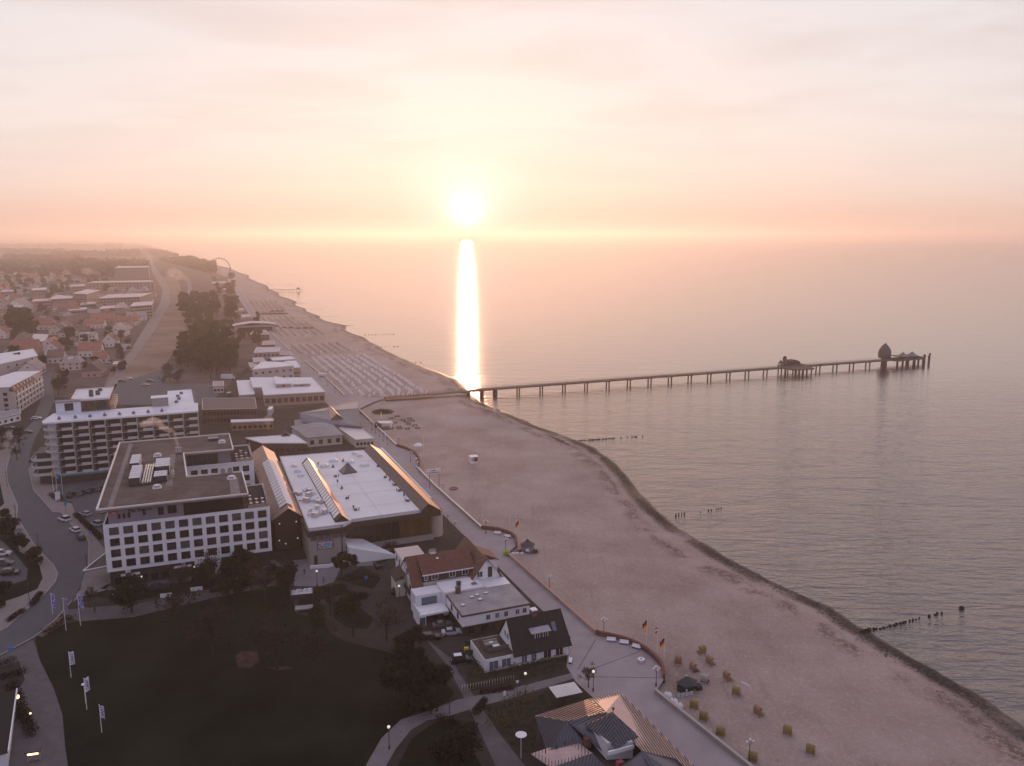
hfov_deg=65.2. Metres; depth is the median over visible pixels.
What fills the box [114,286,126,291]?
house
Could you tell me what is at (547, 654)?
window
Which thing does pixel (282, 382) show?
roof section
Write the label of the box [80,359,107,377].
house
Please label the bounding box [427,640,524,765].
lane
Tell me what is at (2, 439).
tree
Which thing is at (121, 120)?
sky
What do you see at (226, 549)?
window
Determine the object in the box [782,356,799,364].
boat shaped hut
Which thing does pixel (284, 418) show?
ground
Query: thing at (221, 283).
flat roofed building
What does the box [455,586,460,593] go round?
chimney stack
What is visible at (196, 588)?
sign
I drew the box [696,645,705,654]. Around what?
beach chair
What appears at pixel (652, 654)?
sea wall
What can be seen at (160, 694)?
lawn
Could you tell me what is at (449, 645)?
yard
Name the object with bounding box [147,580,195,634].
tree
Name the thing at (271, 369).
flat roofed building
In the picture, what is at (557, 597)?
sea wall
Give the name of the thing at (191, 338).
tree
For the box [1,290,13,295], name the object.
apartment block
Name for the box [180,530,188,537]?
window
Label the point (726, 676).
beach chair
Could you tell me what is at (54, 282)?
house
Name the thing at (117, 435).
window
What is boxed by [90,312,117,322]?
house
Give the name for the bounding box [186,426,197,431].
window
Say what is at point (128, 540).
window
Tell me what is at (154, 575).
shop window
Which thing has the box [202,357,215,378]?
tree
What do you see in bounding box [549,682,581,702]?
sun shade
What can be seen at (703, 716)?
beach chair
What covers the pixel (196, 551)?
window
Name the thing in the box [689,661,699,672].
beach chair
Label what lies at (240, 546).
window
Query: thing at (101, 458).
window
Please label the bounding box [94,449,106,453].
window
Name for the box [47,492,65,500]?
hedge
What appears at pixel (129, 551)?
window
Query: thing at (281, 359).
flat roofed building
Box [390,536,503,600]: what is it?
tiled house
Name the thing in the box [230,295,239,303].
tree
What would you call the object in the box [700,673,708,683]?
beach chair
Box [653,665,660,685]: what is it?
street lamp
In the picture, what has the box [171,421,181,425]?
window
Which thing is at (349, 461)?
skylight dome
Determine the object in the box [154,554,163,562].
window
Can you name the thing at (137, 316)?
house
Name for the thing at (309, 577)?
forecourt
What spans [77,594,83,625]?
flagpole
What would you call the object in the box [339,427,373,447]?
flat roofed building
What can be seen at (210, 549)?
window
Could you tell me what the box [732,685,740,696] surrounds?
beach chair
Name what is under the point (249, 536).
window
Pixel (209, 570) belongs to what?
tree
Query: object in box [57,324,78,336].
house
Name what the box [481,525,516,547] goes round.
sea wall
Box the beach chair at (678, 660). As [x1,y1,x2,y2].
[674,655,681,664]
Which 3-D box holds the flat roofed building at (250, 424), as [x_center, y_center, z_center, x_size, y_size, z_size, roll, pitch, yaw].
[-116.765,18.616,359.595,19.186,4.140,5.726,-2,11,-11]
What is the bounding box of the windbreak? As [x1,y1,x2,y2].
[676,691,692,697]
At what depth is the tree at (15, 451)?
308.78 m
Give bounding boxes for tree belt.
[0,242,123,247]
[0,247,64,252]
[0,257,70,266]
[0,265,61,274]
[2,253,82,259]
[39,262,83,270]
[51,249,123,255]
[142,248,178,255]
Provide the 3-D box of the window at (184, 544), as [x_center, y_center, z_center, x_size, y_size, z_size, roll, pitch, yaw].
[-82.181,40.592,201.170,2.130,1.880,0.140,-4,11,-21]
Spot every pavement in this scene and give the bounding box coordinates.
[0,426,56,630]
[29,462,110,600]
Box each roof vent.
[292,491,301,495]
[298,497,310,502]
[305,491,312,496]
[307,511,318,517]
[311,499,321,503]
[322,508,327,514]
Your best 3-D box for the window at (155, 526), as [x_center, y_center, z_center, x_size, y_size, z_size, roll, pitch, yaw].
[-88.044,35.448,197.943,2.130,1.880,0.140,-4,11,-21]
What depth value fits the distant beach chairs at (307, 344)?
744.17 m
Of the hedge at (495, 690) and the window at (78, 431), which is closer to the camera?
the hedge at (495, 690)
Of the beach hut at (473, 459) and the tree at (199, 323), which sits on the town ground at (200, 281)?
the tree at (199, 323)
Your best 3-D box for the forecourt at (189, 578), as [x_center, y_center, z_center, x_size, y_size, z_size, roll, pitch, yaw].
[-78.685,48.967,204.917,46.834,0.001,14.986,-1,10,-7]
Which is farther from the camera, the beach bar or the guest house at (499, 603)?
the beach bar
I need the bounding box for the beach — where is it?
[131,243,1023,765]
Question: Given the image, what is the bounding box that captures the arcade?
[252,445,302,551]
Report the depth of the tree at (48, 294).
1101.63 m
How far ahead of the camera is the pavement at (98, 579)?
229.91 m
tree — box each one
[0,424,12,437]
[0,430,9,442]
[0,507,11,517]
[0,515,20,536]
[0,580,12,593]
[0,593,5,607]
[3,313,12,322]
[4,274,10,282]
[5,532,29,550]
[6,304,17,312]
[6,317,18,328]
[7,345,18,351]
[8,431,25,448]
[8,443,24,459]
[10,327,22,339]
[12,311,20,321]
[12,426,23,435]
[14,321,26,329]
[15,274,21,280]
[17,311,34,326]
[24,319,39,334]
[24,546,42,564]
[36,303,42,310]
[38,355,46,362]
[45,292,51,297]
[49,287,56,294]
[52,380,66,394]
[56,375,68,389]
[57,337,70,350]
[57,369,68,376]
[64,328,75,338]
[75,585,98,607]
[80,334,87,340]
[102,284,109,290]
[105,326,112,331]
[108,571,148,612]
[114,343,123,352]
[115,351,124,359]
[117,360,127,370]
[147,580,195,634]
[162,363,172,370]
[164,562,194,595]
[171,371,180,382]
[173,348,186,365]
[176,299,184,305]
[176,331,188,339]
[176,339,188,345]
[176,341,187,348]
[177,589,243,655]
[178,302,191,312]
[179,292,188,296]
[181,352,192,367]
[182,312,192,324]
[184,347,200,364]
[188,327,199,338]
[188,335,196,342]
[190,290,198,301]
[191,306,204,320]
[191,352,204,371]
[191,547,228,592]
[192,319,203,328]
[192,557,218,585]
[198,348,218,372]
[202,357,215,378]
[208,290,218,297]
[208,301,221,316]
[208,321,220,327]
[212,356,225,376]
[214,563,248,599]
[219,326,234,335]
[220,332,229,341]
[220,348,237,369]
[220,558,250,577]
[221,319,227,326]
[221,349,238,373]
[223,303,235,309]
[225,308,236,319]
[226,297,235,303]
[227,319,234,329]
[227,344,239,349]
[228,336,240,348]
[229,548,257,565]
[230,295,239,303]
[232,312,240,321]
[236,329,245,339]
[237,592,307,669]
[243,556,287,604]
[251,332,260,344]
[253,328,262,332]
[263,561,297,591]
[306,603,326,626]
[316,583,340,615]
[331,552,359,581]
[334,591,370,635]
[367,596,404,641]
[376,640,427,699]
[393,624,425,651]
[426,659,453,692]
[427,721,483,765]
[578,662,596,687]
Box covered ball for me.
[664,691,672,698]
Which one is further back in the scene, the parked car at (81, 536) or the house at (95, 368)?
the house at (95, 368)
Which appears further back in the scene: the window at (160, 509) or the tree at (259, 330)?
the tree at (259, 330)
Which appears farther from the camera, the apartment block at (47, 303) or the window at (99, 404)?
the apartment block at (47, 303)
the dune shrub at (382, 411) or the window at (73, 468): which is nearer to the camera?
the window at (73, 468)
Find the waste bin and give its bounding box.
[464,640,472,654]
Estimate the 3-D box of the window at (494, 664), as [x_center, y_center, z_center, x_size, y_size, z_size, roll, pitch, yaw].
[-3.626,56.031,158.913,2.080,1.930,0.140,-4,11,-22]
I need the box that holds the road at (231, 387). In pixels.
[198,368,248,420]
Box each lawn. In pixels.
[35,585,453,765]
[90,576,252,599]
[398,717,481,765]
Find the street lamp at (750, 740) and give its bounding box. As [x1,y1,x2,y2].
[746,738,754,761]
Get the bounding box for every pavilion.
[232,321,276,331]
[414,443,421,450]
[515,693,693,765]
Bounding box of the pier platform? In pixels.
[777,364,814,375]
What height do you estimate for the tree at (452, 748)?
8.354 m
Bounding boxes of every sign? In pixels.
[15,528,21,535]
[55,491,59,500]
[160,592,171,597]
[190,586,202,590]
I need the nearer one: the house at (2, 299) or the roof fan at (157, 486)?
the roof fan at (157, 486)
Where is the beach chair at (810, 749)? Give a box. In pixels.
[805,743,815,756]
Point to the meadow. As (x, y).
(157, 350)
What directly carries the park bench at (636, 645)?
on the promenade
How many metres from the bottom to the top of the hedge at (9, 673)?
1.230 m
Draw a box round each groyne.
[562,436,636,440]
[859,612,942,632]
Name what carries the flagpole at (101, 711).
on the lawn at (160, 694)
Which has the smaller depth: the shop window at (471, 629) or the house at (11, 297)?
the shop window at (471, 629)
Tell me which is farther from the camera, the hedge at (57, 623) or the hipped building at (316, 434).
the hipped building at (316, 434)
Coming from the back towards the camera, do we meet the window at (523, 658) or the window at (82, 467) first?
the window at (82, 467)
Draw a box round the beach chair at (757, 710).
[753,704,764,717]
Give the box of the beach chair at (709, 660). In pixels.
[706,655,715,665]
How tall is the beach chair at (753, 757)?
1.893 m
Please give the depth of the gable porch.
329.34 m
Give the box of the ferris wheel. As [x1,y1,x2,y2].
[208,257,230,280]
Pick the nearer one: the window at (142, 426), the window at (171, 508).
the window at (171, 508)
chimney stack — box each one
[428,548,436,553]
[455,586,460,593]
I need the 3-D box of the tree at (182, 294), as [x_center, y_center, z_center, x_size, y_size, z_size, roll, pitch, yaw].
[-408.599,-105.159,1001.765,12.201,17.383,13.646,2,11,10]
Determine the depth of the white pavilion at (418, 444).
325.63 m
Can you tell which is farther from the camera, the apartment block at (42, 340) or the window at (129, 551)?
the apartment block at (42, 340)
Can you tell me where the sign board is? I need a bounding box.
[426,468,440,488]
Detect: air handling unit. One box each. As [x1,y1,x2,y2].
[128,465,142,486]
[129,454,141,470]
[153,470,167,482]
[155,457,170,474]
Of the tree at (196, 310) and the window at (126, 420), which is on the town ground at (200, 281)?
the tree at (196, 310)
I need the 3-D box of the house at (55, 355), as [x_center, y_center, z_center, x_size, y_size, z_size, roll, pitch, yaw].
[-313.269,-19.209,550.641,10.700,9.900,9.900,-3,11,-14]
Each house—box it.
[0,297,8,304]
[0,301,6,308]
[0,308,6,315]
[0,315,5,323]
[0,325,10,338]
[5,297,33,311]
[8,338,42,356]
[9,295,21,300]
[13,331,33,339]
[14,288,28,294]
[15,284,29,288]
[18,358,45,374]
[22,293,39,299]
[31,296,43,300]
[32,316,56,329]
[41,336,57,350]
[43,339,64,355]
[46,348,66,362]
[48,281,60,286]
[48,322,64,334]
[52,292,63,296]
[52,302,64,311]
[55,306,68,314]
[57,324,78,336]
[59,354,84,370]
[61,319,72,325]
[64,304,76,306]
[65,299,77,306]
[66,306,79,311]
[66,314,86,326]
[68,335,78,346]
[71,276,81,279]
[77,324,90,332]
[77,340,104,356]
[78,331,98,341]
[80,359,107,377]
[82,312,90,318]
[82,317,106,328]
[87,308,100,312]
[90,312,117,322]
[92,350,109,362]
[99,311,118,316]
[102,331,119,346]
[107,322,129,335]
[113,288,123,293]
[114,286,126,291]
[114,301,129,308]
[115,308,130,315]
[115,315,138,325]
[117,342,130,350]
[124,320,133,328]
[126,311,146,320]
[130,312,141,322]
[145,290,156,296]
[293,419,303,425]
[326,406,343,420]
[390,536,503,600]
[411,573,530,636]
[470,607,571,672]
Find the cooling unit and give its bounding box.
[208,436,217,441]
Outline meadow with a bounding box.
[104,274,185,392]
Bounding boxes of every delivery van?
[221,374,234,379]
[267,406,273,415]
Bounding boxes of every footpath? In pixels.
[0,640,67,765]
[366,673,572,765]
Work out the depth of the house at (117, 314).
835.93 m
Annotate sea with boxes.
[125,242,1023,725]
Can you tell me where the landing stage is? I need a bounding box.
[889,351,925,365]
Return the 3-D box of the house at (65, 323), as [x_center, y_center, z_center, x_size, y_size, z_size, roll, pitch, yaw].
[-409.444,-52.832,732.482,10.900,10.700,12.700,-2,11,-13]
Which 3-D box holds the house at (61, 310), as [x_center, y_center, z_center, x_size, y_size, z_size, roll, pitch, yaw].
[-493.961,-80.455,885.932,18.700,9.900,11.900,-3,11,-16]
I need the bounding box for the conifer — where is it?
[402,646,443,713]
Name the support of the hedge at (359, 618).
on the planted bed at (346, 622)
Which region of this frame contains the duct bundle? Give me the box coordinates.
[141,463,154,484]
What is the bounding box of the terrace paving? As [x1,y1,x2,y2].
[8,680,49,765]
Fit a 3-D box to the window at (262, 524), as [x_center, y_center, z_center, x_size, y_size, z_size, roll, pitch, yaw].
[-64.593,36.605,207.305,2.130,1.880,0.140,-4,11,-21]
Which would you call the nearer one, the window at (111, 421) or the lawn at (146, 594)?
the lawn at (146, 594)
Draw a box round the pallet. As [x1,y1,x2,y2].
[295,604,312,610]
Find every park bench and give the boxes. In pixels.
[607,637,615,641]
[619,639,628,644]
[632,643,640,649]
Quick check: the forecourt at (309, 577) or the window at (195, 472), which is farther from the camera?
the window at (195, 472)
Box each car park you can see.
[0,540,27,584]
[55,479,106,547]
[113,368,224,404]
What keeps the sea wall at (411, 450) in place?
on the beach
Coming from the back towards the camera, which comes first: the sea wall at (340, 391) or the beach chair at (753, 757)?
the sea wall at (340, 391)
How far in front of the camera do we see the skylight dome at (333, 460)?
269.77 m
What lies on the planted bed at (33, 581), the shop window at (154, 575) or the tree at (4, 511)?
the tree at (4, 511)
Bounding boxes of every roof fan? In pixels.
[152,484,161,488]
[153,453,161,456]
[227,475,235,479]
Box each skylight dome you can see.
[319,463,329,467]
[328,458,337,462]
[344,459,353,463]
[359,462,368,466]
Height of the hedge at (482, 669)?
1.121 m
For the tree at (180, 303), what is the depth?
892.46 m
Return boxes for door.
[314,555,317,564]
[420,617,425,625]
[488,566,491,576]
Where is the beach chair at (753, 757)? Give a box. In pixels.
[748,750,757,763]
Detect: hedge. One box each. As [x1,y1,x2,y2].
[0,655,17,665]
[0,666,28,677]
[3,678,30,717]
[5,607,25,621]
[15,707,39,737]
[27,591,43,605]
[42,614,75,634]
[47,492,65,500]
[72,512,103,539]
[211,577,273,592]
[298,584,346,593]
[333,572,380,582]
[333,605,364,623]
[385,540,399,547]
[435,712,463,727]
[466,705,527,733]
[470,653,568,675]
[470,696,487,713]
[478,684,514,693]
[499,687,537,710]
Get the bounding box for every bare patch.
[235,651,258,667]
[268,666,292,669]
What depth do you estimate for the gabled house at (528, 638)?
163.16 m
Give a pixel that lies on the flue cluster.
(180, 452)
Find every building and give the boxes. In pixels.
[0,349,37,375]
[0,409,20,425]
[0,688,17,765]
[202,397,256,423]
[211,281,225,286]
[213,381,223,392]
[231,418,273,430]
[235,308,243,314]
[236,380,254,397]
[240,314,250,321]
[245,434,306,453]
[248,362,256,373]
[250,330,268,340]
[250,377,324,406]
[252,361,293,376]
[253,357,265,364]
[254,347,279,360]
[262,340,274,346]
[270,356,295,361]
[280,351,290,356]
[284,360,300,376]
[290,422,343,446]
[298,402,361,428]
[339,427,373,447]
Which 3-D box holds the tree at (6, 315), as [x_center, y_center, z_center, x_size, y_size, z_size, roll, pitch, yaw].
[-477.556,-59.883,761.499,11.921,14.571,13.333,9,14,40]
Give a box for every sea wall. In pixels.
[304,360,327,378]
[328,379,344,395]
[359,409,396,445]
[396,444,419,466]
[417,467,434,485]
[434,484,481,528]
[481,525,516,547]
[507,551,596,632]
[595,629,665,682]
[654,688,753,765]
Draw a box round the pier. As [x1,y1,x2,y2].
[384,357,891,399]
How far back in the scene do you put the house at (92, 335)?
657.03 m
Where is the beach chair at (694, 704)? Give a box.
[690,699,698,709]
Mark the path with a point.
(106, 612)
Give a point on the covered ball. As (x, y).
(668, 694)
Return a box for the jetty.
[266,287,301,290]
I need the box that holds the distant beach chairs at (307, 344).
[250,300,349,353]
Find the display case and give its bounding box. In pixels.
[24,748,41,761]
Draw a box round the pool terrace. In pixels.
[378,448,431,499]
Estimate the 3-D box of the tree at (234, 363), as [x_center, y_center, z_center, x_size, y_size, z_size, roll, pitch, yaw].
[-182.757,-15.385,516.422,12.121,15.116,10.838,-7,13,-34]
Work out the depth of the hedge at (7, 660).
161.99 m
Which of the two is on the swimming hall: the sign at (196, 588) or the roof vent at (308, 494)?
the roof vent at (308, 494)
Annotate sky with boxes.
[0,0,1023,241]
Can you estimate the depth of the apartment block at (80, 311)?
860.32 m
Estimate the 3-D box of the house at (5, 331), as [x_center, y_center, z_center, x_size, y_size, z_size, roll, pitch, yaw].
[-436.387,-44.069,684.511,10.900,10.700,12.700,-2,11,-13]
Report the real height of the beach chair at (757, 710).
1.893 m
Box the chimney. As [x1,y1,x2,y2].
[188,283,191,293]
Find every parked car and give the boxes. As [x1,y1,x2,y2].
[0,548,12,555]
[0,558,14,565]
[0,567,20,575]
[57,515,70,521]
[66,492,75,497]
[69,526,80,532]
[76,489,85,495]
[76,533,85,540]
[79,510,91,516]
[85,488,94,493]
[89,519,102,526]
[95,486,103,491]
[149,583,168,591]
[373,560,382,568]
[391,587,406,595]
[421,631,441,641]
[432,619,452,628]
[441,627,461,636]
[450,652,472,664]
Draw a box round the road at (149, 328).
[105,256,169,391]
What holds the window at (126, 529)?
in the hotel
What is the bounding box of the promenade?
[227,279,743,765]
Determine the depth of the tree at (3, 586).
192.85 m
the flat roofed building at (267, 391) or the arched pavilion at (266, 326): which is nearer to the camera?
the flat roofed building at (267, 391)
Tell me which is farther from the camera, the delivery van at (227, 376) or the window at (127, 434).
the delivery van at (227, 376)
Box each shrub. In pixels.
[372,409,392,414]
[516,549,538,552]
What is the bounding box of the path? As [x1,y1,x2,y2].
[60,580,275,620]
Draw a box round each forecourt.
[104,560,295,589]
[293,549,390,585]
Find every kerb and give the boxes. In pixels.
[0,601,71,655]
[6,442,57,627]
[29,470,89,584]
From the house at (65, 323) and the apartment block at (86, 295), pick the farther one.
the apartment block at (86, 295)
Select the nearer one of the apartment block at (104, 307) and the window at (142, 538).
the window at (142, 538)
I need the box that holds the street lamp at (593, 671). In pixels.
[592,670,594,691]
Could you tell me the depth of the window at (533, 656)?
162.16 m
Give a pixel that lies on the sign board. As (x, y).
(433, 471)
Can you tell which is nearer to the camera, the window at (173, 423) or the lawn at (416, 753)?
the lawn at (416, 753)
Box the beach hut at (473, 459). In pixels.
[468,455,478,463]
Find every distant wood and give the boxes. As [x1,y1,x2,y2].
[68,256,150,276]
[104,247,142,256]
[159,255,217,271]
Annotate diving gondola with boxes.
[878,343,890,363]
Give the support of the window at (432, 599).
in the guest house at (499, 603)
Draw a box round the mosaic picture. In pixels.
[317,539,333,549]
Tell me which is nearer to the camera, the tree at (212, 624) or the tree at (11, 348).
the tree at (212, 624)
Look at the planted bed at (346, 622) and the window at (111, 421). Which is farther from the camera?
the window at (111, 421)
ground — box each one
[0,240,579,765]
[0,244,319,409]
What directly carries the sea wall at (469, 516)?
on the beach
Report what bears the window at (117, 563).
in the hotel
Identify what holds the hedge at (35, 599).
on the pavement at (48, 573)
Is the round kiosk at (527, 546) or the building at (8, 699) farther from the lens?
the round kiosk at (527, 546)
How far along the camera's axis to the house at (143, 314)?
826.51 m
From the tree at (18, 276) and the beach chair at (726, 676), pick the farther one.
the tree at (18, 276)
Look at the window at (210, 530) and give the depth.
202.90 m
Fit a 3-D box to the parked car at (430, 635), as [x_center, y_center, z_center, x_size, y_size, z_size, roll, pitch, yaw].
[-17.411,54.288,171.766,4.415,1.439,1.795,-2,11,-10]
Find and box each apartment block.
[0,371,44,410]
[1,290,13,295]
[31,387,199,483]
[32,287,46,297]
[32,299,51,309]
[32,334,47,338]
[33,337,46,342]
[48,295,72,308]
[68,307,87,314]
[69,284,85,293]
[73,289,99,306]
[80,302,95,308]
[88,280,153,290]
[99,293,151,305]
[99,305,123,310]
[113,361,121,369]
[115,266,149,280]
[130,301,153,316]
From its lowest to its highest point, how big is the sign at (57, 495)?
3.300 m
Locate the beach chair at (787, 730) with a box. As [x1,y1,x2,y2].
[783,724,791,736]
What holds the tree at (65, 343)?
on the town ground at (200, 281)
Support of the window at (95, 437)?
in the apartment block at (82, 447)
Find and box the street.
[0,373,88,653]
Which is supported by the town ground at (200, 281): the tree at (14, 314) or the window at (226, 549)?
the tree at (14, 314)
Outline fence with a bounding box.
[462,676,513,689]
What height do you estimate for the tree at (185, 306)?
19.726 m
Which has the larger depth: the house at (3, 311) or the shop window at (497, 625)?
the house at (3, 311)
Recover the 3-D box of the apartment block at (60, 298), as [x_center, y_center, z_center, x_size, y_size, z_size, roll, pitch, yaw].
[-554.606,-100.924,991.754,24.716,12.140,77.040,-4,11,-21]
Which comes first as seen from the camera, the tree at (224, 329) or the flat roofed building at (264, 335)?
the tree at (224, 329)
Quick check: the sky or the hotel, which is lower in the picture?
the hotel
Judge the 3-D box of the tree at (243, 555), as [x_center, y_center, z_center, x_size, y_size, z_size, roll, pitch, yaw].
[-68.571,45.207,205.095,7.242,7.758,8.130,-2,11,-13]
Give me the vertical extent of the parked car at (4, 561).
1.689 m
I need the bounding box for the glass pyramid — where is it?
[339,463,356,474]
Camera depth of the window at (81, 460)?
282.32 m
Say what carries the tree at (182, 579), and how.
on the path
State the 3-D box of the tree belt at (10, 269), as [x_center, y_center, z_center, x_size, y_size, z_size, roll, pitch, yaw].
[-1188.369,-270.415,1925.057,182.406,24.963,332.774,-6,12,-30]
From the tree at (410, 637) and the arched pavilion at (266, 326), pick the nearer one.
the tree at (410, 637)
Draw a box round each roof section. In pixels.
[274,376,291,387]
[293,380,310,385]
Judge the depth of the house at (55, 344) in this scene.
577.75 m
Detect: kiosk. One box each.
[290,586,312,600]
[520,539,534,553]
[675,675,701,693]
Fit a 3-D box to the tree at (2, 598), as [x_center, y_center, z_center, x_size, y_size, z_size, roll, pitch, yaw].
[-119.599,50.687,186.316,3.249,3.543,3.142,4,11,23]
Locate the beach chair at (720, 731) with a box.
[716,725,725,737]
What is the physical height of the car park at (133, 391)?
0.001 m
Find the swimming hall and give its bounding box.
[279,444,442,568]
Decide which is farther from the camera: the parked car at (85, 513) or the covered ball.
the parked car at (85, 513)
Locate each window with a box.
[58,423,70,427]
[59,430,71,435]
[60,437,72,442]
[61,445,73,449]
[61,452,73,457]
[62,459,74,464]
[63,466,75,471]
[64,403,73,410]
[75,421,87,426]
[76,429,88,433]
[76,436,88,441]
[77,443,89,448]
[78,450,90,455]
[79,457,90,462]
[79,465,91,469]
[84,402,94,409]
[91,420,103,425]
[92,427,104,432]
[93,435,104,439]
[93,442,105,446]
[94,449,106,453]
[95,456,106,461]
[96,401,106,408]
[96,463,107,468]
[108,419,119,423]
[108,426,120,431]
[109,433,120,438]
[109,527,118,534]
[110,440,121,445]
[110,538,119,545]
[111,549,120,556]
[112,560,121,567]
[114,577,122,584]
[123,417,135,422]
[123,525,132,533]
[124,425,135,429]
[124,536,133,544]
[125,432,136,436]
[125,547,134,555]
[126,558,135,565]
[137,524,146,531]
[138,535,147,542]
[139,416,150,421]
[139,545,148,553]
[140,423,151,428]
[140,430,152,435]
[140,556,149,564]
[140,573,148,580]
[151,522,160,529]
[151,572,158,579]
[152,533,161,540]
[153,544,162,551]
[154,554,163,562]
[155,415,166,420]
[155,422,166,427]
[156,429,167,434]
[158,507,163,514]
[161,570,169,578]
[165,521,174,528]
[166,531,175,539]
[167,505,176,513]
[167,542,176,549]
[168,553,176,560]
[170,414,181,418]
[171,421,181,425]
[171,428,182,432]
[179,519,187,526]
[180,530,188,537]
[180,540,189,548]
[181,551,190,558]
[185,413,196,417]
[186,420,196,424]
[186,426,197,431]
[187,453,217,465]
[191,470,197,474]
[192,517,201,525]
[193,528,202,535]
[194,539,202,546]
[195,549,203,556]
[201,469,207,473]
[206,516,214,523]
[206,526,215,534]
[207,537,215,544]
[208,547,216,555]
[211,468,217,472]
[219,514,227,521]
[220,525,228,532]
[220,535,229,542]
[221,546,229,553]
[232,513,240,520]
[233,523,241,530]
[233,534,241,541]
[234,544,242,550]
[243,465,248,470]
[245,511,253,518]
[246,522,254,529]
[246,532,254,539]
[247,543,255,549]
[258,510,266,517]
[258,520,266,527]
[259,531,267,538]
[260,541,267,548]
[422,595,436,604]
[449,571,455,576]
[462,569,467,574]
[468,626,474,634]
[477,571,482,577]
[481,623,487,631]
[489,659,498,669]
[494,621,500,628]
[501,657,510,667]
[521,655,526,663]
[531,653,536,660]
[543,650,550,657]
[555,648,562,655]
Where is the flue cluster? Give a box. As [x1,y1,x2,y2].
[175,447,181,453]
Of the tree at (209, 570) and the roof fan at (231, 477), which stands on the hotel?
the roof fan at (231, 477)
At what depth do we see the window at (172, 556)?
200.58 m
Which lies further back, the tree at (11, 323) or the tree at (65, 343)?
the tree at (11, 323)
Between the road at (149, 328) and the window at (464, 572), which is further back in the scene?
the road at (149, 328)
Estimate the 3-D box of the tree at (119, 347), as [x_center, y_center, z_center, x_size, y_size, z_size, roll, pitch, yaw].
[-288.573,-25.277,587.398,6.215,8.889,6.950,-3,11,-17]
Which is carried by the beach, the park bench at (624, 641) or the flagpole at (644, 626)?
the flagpole at (644, 626)
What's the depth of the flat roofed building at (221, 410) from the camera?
369.82 m
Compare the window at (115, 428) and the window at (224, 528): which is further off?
the window at (115, 428)
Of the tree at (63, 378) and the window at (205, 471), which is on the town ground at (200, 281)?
the tree at (63, 378)
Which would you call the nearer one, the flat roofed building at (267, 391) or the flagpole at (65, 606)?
the flagpole at (65, 606)
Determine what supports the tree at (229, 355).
on the town ground at (200, 281)
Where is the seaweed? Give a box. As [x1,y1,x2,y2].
[386,351,1023,743]
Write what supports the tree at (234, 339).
on the town ground at (200, 281)
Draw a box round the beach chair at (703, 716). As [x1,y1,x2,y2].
[699,710,708,722]
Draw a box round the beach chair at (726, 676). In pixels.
[723,670,733,681]
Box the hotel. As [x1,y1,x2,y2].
[82,433,271,586]
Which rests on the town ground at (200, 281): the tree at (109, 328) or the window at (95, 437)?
the tree at (109, 328)
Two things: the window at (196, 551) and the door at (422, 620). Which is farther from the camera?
the window at (196, 551)
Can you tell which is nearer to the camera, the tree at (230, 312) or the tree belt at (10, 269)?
the tree at (230, 312)
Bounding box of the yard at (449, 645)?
[331,549,495,695]
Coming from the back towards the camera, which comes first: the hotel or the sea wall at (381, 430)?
the sea wall at (381, 430)
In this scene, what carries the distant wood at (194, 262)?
on the town ground at (200, 281)
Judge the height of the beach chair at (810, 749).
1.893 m
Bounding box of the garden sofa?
[483,638,497,645]
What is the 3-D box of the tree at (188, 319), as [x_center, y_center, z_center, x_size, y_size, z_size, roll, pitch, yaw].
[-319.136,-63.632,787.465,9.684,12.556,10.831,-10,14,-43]
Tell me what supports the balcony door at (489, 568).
in the tiled house at (416, 567)
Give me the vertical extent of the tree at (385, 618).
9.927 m
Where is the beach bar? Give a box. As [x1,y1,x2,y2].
[374,421,393,429]
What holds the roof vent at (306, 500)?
on the swimming hall
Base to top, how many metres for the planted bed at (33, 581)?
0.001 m
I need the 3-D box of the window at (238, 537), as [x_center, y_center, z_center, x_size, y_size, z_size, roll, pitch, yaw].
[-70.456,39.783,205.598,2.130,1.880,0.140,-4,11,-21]
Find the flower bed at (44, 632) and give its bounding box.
[37,617,68,636]
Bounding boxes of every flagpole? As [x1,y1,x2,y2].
[50,593,55,613]
[62,598,68,627]
[68,651,74,676]
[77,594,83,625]
[83,676,89,708]
[99,704,104,732]
[642,620,646,644]
[655,627,657,650]
[660,637,664,656]
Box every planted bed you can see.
[0,485,3,506]
[0,518,41,601]
[299,584,349,612]
[333,602,372,628]
[338,566,380,588]
[466,650,568,690]
[482,686,592,755]
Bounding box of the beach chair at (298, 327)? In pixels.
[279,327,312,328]
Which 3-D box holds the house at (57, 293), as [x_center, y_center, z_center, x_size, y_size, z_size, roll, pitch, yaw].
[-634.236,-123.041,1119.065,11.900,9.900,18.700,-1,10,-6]
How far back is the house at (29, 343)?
577.59 m
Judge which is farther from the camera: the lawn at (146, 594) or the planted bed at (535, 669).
the lawn at (146, 594)
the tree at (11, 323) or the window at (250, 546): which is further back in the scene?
the tree at (11, 323)
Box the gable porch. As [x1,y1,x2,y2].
[279,430,289,436]

